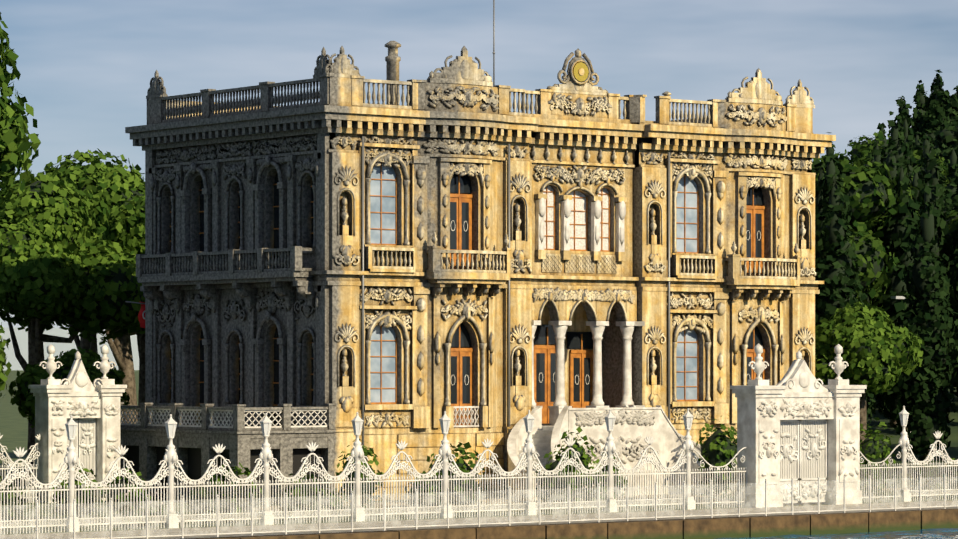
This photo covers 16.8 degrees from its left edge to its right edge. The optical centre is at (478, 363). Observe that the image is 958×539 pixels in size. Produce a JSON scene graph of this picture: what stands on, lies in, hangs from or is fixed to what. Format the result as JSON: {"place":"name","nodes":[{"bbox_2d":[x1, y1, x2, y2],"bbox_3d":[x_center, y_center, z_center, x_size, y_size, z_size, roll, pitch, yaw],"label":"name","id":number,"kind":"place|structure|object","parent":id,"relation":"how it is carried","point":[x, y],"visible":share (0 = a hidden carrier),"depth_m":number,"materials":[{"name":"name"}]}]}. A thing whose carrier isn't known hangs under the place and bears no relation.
{"place":"outdoors","nodes":[
{"label":"outdoors","id":0,"kind":"place"},
{"bbox_2d":[18,357,116,403],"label":"leaves","id":1,"kind":"object","parent":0,"point":[22,397],"visible":0.02,"depth_m":149.62,"materials":[{"name":"green plant"}]},
{"bbox_2d":[0,327,138,369],"bbox_3d":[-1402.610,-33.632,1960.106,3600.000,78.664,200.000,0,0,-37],"label":"shore hills","id":2,"kind":"structure","parent":0,"point":[22,337],"depth_m":2639.01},
{"bbox_2d":[1,180,143,325],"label":"plane tree","id":3,"kind":"object","parent":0,"point":[118,277],"visible":0.02,"depth_m":156.81,"materials":[{"name":"green plant"}]},
{"bbox_2d":[75,168,143,225],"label":"plane tree","id":4,"kind":"object","parent":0,"point":[136,193],"depth_m":170.03,"materials":[{"name":"green plant"}]},
{"bbox_2d":[115,206,144,248],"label":"tree leaves","id":5,"kind":"object","parent":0,"point":[142,211],"depth_m":161.91,"materials":[{"name":"green plant"}]},
{"bbox_2d":[127,121,763,504],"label":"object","id":6,"kind":"object","parent":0,"point":[194,463],"visible":0.02,"depth_m":132.88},
{"bbox_2d":[0,370,957,538],"bbox_3d":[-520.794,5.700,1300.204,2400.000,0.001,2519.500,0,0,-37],"label":"ground","id":7,"kind":"structure","parent":0,"point":[13,427],"depth_m":132.59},
{"bbox_2d":[0,322,10,357],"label":"plane tree","id":8,"kind":"object","parent":7,"relation":"on","point":[4,342],"visible":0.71,"depth_m":148.17,"materials":[{"name":"green plant"}]},
{"bbox_2d":[0,343,11,396],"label":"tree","id":9,"kind":"object","parent":7,"relation":"on","point":[3,377],"visible":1,"depth_m":136.64,"materials":[{"name":"green plant"}]},
{"bbox_2d":[0,114,14,178],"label":"plane tree","id":10,"kind":"object","parent":7,"relation":"on","point":[13,167],"visible":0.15,"depth_m":113.39,"materials":[{"name":"green plant"}]},
{"bbox_2d":[0,433,39,502],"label":"fence span","id":11,"kind":"object","parent":7,"relation":"on","point":[10,461],"visible":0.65,"depth_m":131.90,"materials":[{"name":"white metal"}]},
{"bbox_2d":[0,12,40,200],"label":"plane tree","id":12,"kind":"object","parent":7,"relation":"on","point":[15,143],"visible":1,"depth_m":111.47,"materials":[{"name":"green plant"}]},
{"bbox_2d":[0,447,68,533],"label":"fence span","id":13,"kind":"object","parent":7,"relation":"on","point":[19,453],"visible":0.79,"depth_m":108.65,"materials":[{"name":"white metal"}]},
{"bbox_2d":[8,346,129,427],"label":"thicket","id":14,"kind":"object","parent":7,"relation":"on","point":[26,407],"visible":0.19,"depth_m":149.58,"materials":[{"name":"green plant"}]},
{"bbox_2d":[64,415,79,531],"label":"lamp post","id":15,"kind":"object","parent":7,"relation":"on","point":[71,459],"visible":0.88,"depth_m":109.50,"materials":[{"name":"white metal"}]},
{"bbox_2d":[0,170,144,479],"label":"plane tree","id":16,"kind":"object","parent":7,"relation":"on","point":[75,259],"depth_m":156.21,"materials":[{"name":"green plant"}]},
{"bbox_2d":[28,344,126,502],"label":"side gate","id":17,"kind":"structure","parent":7,"relation":"on","point":[77,394],"depth_m":133.14,"materials":[{"name":"white stone"}]},
{"bbox_2d":[34,148,144,353],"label":"plane tree","id":18,"kind":"object","parent":7,"relation":"on","point":[118,179],"depth_m":170.25,"materials":[{"name":"green plant"}]},
{"bbox_2d":[89,193,144,423],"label":"plane tree","id":19,"kind":"object","parent":7,"relation":"on","point":[129,243],"depth_m":161.59,"materials":[{"name":"green plant"}]},
{"bbox_2d":[105,324,137,423],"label":"plane tree","id":20,"kind":"object","parent":7,"relation":"on","point":[121,349],"depth_m":186.87,"materials":[{"name":"plant"}]},
{"bbox_2d":[75,445,168,530],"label":"fence span","id":21,"kind":"object","parent":7,"relation":"on","point":[122,451],"visible":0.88,"depth_m":110.88,"materials":[{"name":"white metal"}]},
{"bbox_2d":[164,414,178,527],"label":"lamp post","id":22,"kind":"object","parent":7,"relation":"on","point":[170,455],"visible":0.98,"depth_m":111.90,"materials":[{"name":"white metal"}]},
{"bbox_2d":[174,444,263,527],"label":"fence span","id":23,"kind":"object","parent":7,"relation":"on","point":[219,449],"visible":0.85,"depth_m":113.22,"materials":[{"name":"white metal"}]},
{"bbox_2d":[258,413,273,524],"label":"lamp post","id":24,"kind":"object","parent":7,"relation":"on","point":[265,455],"visible":0.94,"depth_m":114.30,"materials":[{"name":"white metal"}]},
{"bbox_2d":[269,442,355,523],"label":"fence span","id":25,"kind":"object","parent":7,"relation":"on","point":[311,447],"visible":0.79,"depth_m":115.58,"materials":[{"name":"white metal"}]},
{"bbox_2d":[351,412,364,521],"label":"lamp post","id":26,"kind":"object","parent":7,"relation":"on","point":[357,453],"visible":0.94,"depth_m":116.69,"materials":[{"name":"white metal"}]},
{"bbox_2d":[360,440,442,520],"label":"fence span","id":27,"kind":"object","parent":7,"relation":"on","point":[399,466],"visible":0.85,"depth_m":117.97,"materials":[{"name":"white metal"}]},
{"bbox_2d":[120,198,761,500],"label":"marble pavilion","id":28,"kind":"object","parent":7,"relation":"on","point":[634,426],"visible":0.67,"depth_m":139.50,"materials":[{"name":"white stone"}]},
{"bbox_2d":[437,411,452,517],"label":"lamp post","id":29,"kind":"object","parent":7,"relation":"on","point":[445,453],"visible":0.81,"depth_m":119.09,"materials":[{"name":"white metal"}]},
{"bbox_2d":[120,41,835,504],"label":"mansion","id":30,"kind":"structure","parent":7,"relation":"on","point":[226,289],"depth_m":138.31,"materials":[{"name":"beige stone"}]},
{"bbox_2d":[138,302,144,327],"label":"flag","id":31,"kind":"object","parent":30,"relation":"attached to","point":[141,319],"visible":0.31,"depth_m":144.23,"materials":[{"name":"red fabric"}]},
{"bbox_2d":[171,173,763,425],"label":"dark pavilion windows","id":32,"kind":"structure","parent":30,"relation":"in","point":[573,339],"depth_m":141.10,"materials":[{"name":"brown wood"}]},
{"bbox_2d":[170,162,764,424],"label":"window frames","id":33,"kind":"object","parent":30,"relation":"attached to","point":[547,349],"visible":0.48,"depth_m":142.50,"materials":[{"name":"brown wood"}]},
{"bbox_2d":[362,0,669,444],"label":"drainpipes","id":34,"kind":"object","parent":30,"relation":"attached to","point":[508,280],"visible":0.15,"depth_m":137.82,"materials":[{"name":"grey metal"}]},
{"bbox_2d":[370,162,696,401],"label":"windows","id":35,"kind":"structure","parent":30,"relation":"in","point":[388,237],"depth_m":134.99,"materials":[{"name":"clear glass"}]},
{"bbox_2d":[573,62,588,81],"bbox_3d":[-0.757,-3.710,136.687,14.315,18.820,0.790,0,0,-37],"label":"medallion","id":36,"kind":"object","parent":30,"relation":"attached to","point":[576,68],"visible":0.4,"depth_m":140.95,"materials":[{"name":"gold metal"}]},
{"bbox_2d":[0,500,957,538],"bbox_3d":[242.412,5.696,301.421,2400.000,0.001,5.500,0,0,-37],"label":"promenade","id":37,"kind":"structure","parent":7,"relation":"on","point":[405,522],"depth_m":115.84,"materials":[{"name":"stone"}]},
{"bbox_2d":[36,473,957,538],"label":"fence posts","id":38,"kind":"object","parent":37,"relation":"on","point":[217,534],"visible":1,"depth_m":113.56,"materials":[{"name":"silver metal"}]},
{"bbox_2d":[0,477,957,538],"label":"quay screen glass","id":39,"kind":"object","parent":38,"relation":"attached to","point":[409,509],"visible":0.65,"depth_m":112.09,"materials":[{"name":"clear glass"}]},
{"bbox_2d":[0,414,957,528],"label":"garden shrubs","id":40,"kind":"object","parent":7,"relation":"on","point":[467,445],"depth_m":126.62,"materials":[{"name":"green plant"}]},
{"bbox_2d":[448,438,527,517],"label":"fence span","id":41,"kind":"object","parent":7,"relation":"on","point":[485,464],"visible":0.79,"depth_m":120.37,"materials":[{"name":"white metal"}]},
{"bbox_2d":[522,410,536,514],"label":"lamp post","id":42,"kind":"object","parent":7,"relation":"on","point":[529,447],"visible":0.77,"depth_m":121.49,"materials":[{"name":"white metal"}]},
{"bbox_2d":[532,438,608,514],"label":"fence span","id":43,"kind":"object","parent":7,"relation":"on","point":[569,442],"visible":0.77,"depth_m":122.83,"materials":[{"name":"white metal"}]},
{"bbox_2d":[603,409,617,511],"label":"lamp post","id":44,"kind":"object","parent":7,"relation":"on","point":[610,446],"visible":0.9,"depth_m":123.89,"materials":[{"name":"white metal"}]},
{"bbox_2d":[613,435,686,511],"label":"fence span","id":45,"kind":"object","parent":7,"relation":"on","point":[659,465],"visible":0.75,"depth_m":125.17,"materials":[{"name":"white metal"}]},
{"bbox_2d":[681,408,694,509],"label":"lamp post","id":46,"kind":"object","parent":7,"relation":"on","point":[688,445],"visible":0.9,"depth_m":126.29,"materials":[{"name":"white metal"}]},
{"bbox_2d":[691,447,746,508],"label":"short fence","id":47,"kind":"object","parent":7,"relation":"on","point":[719,472],"visible":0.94,"depth_m":127.37,"materials":[{"name":"white metal"}]},
{"bbox_2d":[730,343,866,507],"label":"gate","id":48,"kind":"structure","parent":7,"relation":"on","point":[798,391],"depth_m":129.74,"materials":[{"name":"white stone"}]},
{"bbox_2d":[815,301,923,443],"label":"garden tree","id":49,"kind":"object","parent":7,"relation":"on","point":[880,326],"depth_m":155.51,"materials":[{"name":"green plant"}]},
{"bbox_2d":[815,310,912,384],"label":"foliage","id":50,"kind":"object","parent":49,"relation":"attached to","point":[884,370],"visible":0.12,"depth_m":155.24,"materials":[{"name":"green plant"}]},
{"bbox_2d":[860,444,902,502],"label":"short fence","id":51,"kind":"object","parent":7,"relation":"on","point":[877,467],"visible":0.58,"depth_m":132.78,"materials":[{"name":"white metal"}]},
{"bbox_2d":[891,296,904,298],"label":"street lamp","id":52,"kind":"object","parent":7,"relation":"on","point":[897,297],"visible":0.1,"depth_m":175.94,"materials":[{"name":"grey"}]},
{"bbox_2d":[898,406,910,501],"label":"lamp post","id":53,"kind":"object","parent":7,"relation":"on","point":[904,438],"visible":0.9,"depth_m":133.45,"materials":[{"name":"white metal"}]},
{"bbox_2d":[906,431,957,500],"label":"fence span","id":54,"kind":"object","parent":7,"relation":"on","point":[939,466],"visible":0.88,"depth_m":134.64,"materials":[{"name":"white metal"}]},
{"bbox_2d":[0,0,957,538],"label":"sky","id":55,"kind":"structure","parent":0,"point":[86,68],"materials":[{"name":"blue"}]},
{"bbox_2d":[184,509,957,538],"bbox_3d":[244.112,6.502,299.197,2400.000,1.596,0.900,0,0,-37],"label":"quay wall","id":56,"kind":"structure","parent":0,"point":[779,525],"depth_m":118.15,"materials":[{"name":"stone"}]},
{"bbox_2d":[543,185,607,249],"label":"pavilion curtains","id":57,"kind":"object","parent":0,"point":[580,230],"depth_m":141.47,"materials":[{"name":"white fabric"}]},
{"bbox_2d":[254,488,909,510],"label":"garden path","id":58,"kind":"structure","parent":0,"point":[581,500],"depth_m":132.50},
{"bbox_2d":[739,530,957,538],"bbox_3d":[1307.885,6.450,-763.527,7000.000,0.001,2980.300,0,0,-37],"label":"sea water","id":59,"kind":"structure","parent":0,"point":[879,535],"depth_m":120.57,"materials":[{"name":"blue liquid"}]},
{"bbox_2d":[715,528,957,538],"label":"sea ripples","id":60,"kind":"object","parent":59,"relation":"in","point":[926,532],"visible":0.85,"depth_m":120.86,"materials":[{"name":"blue liquid"}]},
{"bbox_2d":[867,381,957,487],"bbox_3d":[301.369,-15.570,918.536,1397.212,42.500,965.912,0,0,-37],"label":"bush","id":61,"kind":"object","parent":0,"point":[952,450],"depth_m":176.43,"materials":[{"name":"green plant"}]},
{"bbox_2d":[812,70,957,459],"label":"cypress forest","id":62,"kind":"object","parent":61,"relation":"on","point":[944,279],"visible":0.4,"depth_m":166.11,"materials":[{"name":"green plant"}]},
{"bbox_2d":[812,74,957,449],"bbox_3d":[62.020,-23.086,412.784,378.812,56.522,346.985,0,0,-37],"label":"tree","id":63,"kind":"object","parent":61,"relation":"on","point":[926,234],"visible":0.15,"depth_m":174.84,"materials":[{"name":"green plant"}]},
{"bbox_2d":[812,94,957,311],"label":"broadleaf forest","id":64,"kind":"object","parent":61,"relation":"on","point":[862,227],"visible":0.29,"depth_m":175.83,"materials":[{"name":"green plant"}]},
{"bbox_2d":[867,143,957,460],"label":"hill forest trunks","id":65,"kind":"object","parent":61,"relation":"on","point":[894,421],"depth_m":179.89,"materials":[{"name":"green plant"}]},
{"bbox_2d":[908,86,957,164],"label":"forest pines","id":66,"kind":"object","parent":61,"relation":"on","point":[947,145],"visible":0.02,"depth_m":306.89,"materials":[{"name":"green plant"}]}
]}

